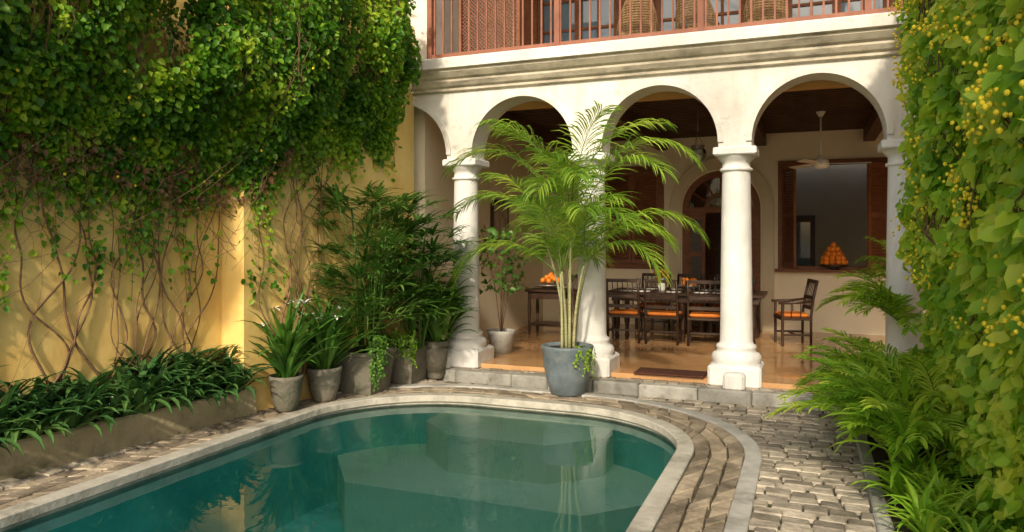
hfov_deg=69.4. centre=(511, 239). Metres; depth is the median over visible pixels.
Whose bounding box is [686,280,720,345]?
dining chair
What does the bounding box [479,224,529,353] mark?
potted shrub
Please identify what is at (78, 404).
strap leaf plants
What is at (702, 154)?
hanging lantern
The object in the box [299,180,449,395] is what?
potted rhapis palm
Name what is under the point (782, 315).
dining chair
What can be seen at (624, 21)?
wicker chair
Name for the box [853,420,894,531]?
garden bed kerb
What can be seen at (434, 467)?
pool basin
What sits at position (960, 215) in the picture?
climbing vine hedge
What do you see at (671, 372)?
door mat
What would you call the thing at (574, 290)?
dining chair
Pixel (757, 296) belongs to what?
dining table
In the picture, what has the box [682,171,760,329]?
arched door
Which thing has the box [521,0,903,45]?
balcony doors
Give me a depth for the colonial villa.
10.08 m
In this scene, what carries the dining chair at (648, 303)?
on the colonial villa
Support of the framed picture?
attached to the colonial villa
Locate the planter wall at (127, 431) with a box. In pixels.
[0,387,256,480]
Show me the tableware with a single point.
(701, 291)
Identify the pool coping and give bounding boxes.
[0,393,693,531]
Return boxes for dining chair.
[571,274,606,328]
[606,278,644,342]
[635,273,670,330]
[643,279,684,345]
[671,274,707,332]
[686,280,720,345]
[709,274,720,332]
[771,278,818,345]
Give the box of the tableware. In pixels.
[620,277,755,293]
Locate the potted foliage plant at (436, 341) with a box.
[400,279,461,379]
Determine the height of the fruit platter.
0.290 m
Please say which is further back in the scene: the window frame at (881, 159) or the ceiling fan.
the window frame at (881, 159)
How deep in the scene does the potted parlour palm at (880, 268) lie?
9.24 m
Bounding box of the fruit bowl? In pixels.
[678,277,700,290]
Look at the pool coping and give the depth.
6.40 m
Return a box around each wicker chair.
[616,0,658,35]
[674,0,719,29]
[742,0,788,22]
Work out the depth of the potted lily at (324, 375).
8.25 m
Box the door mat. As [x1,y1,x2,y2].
[634,367,707,378]
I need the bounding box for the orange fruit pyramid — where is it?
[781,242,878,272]
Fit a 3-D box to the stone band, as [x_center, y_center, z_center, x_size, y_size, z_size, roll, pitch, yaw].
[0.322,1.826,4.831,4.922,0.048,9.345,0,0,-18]
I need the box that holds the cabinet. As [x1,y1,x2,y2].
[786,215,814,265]
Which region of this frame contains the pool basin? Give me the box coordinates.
[0,402,675,531]
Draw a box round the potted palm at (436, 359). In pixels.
[401,268,479,371]
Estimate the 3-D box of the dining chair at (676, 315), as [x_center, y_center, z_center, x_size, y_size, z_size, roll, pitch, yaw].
[2.414,1.137,11.749,0.540,1.025,0.570,0,0,24]
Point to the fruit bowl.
(690, 285)
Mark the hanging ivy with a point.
(48, 88)
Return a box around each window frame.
[606,166,663,268]
[775,157,887,272]
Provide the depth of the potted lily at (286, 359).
7.72 m
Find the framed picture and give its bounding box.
[490,199,508,242]
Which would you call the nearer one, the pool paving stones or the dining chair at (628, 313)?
the pool paving stones
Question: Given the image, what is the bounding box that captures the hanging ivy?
[0,0,422,421]
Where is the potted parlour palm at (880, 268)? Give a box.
[850,236,885,285]
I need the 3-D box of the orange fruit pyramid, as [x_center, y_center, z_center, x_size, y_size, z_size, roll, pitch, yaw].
[5.660,0.307,12.965,1.780,0.525,0.480,0,0,22]
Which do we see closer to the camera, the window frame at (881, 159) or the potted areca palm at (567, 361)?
the potted areca palm at (567, 361)
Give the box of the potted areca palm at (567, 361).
[439,100,710,396]
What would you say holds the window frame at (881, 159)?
in the colonial villa
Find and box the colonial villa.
[408,0,925,390]
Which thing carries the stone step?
on the ground
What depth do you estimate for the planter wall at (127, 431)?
6.41 m
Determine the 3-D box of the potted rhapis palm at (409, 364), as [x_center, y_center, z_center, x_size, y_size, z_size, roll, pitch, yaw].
[-1.253,0.706,9.361,1.783,2.228,1.864,0,0,22]
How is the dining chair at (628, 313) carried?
on the colonial villa
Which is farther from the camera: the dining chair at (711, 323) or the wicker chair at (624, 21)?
the dining chair at (711, 323)
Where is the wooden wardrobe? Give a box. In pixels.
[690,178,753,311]
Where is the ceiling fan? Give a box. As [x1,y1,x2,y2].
[789,111,871,168]
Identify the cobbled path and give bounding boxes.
[0,379,887,531]
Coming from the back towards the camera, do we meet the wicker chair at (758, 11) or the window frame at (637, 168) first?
the window frame at (637, 168)
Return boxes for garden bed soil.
[867,428,998,531]
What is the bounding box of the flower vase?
[653,269,668,289]
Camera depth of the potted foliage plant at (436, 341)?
9.58 m
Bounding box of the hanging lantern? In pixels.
[689,109,706,164]
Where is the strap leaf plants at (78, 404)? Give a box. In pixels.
[0,342,276,455]
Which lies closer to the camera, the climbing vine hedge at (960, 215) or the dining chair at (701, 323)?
the climbing vine hedge at (960, 215)
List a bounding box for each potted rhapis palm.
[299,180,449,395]
[353,207,481,383]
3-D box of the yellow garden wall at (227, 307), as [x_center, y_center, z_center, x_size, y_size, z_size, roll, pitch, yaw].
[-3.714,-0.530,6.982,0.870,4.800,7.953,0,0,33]
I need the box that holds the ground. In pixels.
[3,379,860,531]
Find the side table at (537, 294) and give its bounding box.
[524,288,573,333]
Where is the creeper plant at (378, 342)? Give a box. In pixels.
[365,334,388,391]
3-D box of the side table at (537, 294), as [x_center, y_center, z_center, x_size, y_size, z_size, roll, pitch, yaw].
[0.668,1.260,12.980,0.760,0.780,0.560,0,0,22]
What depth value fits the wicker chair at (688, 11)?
9.52 m
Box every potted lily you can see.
[219,285,350,412]
[271,285,394,402]
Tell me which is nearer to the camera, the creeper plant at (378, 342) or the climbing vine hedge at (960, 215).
the climbing vine hedge at (960, 215)
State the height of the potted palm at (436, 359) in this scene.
1.366 m
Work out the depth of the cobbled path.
5.86 m
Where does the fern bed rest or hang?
on the garden bed soil
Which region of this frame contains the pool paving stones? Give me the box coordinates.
[0,387,743,531]
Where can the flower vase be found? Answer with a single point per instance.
(662, 284)
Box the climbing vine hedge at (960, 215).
[888,0,1023,531]
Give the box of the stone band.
[337,384,761,531]
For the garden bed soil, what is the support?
on the ground
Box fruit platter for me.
[533,272,566,288]
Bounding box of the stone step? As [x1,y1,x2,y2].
[425,367,838,411]
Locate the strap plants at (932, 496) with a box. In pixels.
[849,445,1023,531]
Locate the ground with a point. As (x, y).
(769, 506)
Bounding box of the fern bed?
[764,271,987,476]
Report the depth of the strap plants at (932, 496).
4.58 m
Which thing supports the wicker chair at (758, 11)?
on the colonial villa
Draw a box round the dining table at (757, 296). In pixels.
[608,287,767,343]
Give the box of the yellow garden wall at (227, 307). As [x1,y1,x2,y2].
[0,0,413,410]

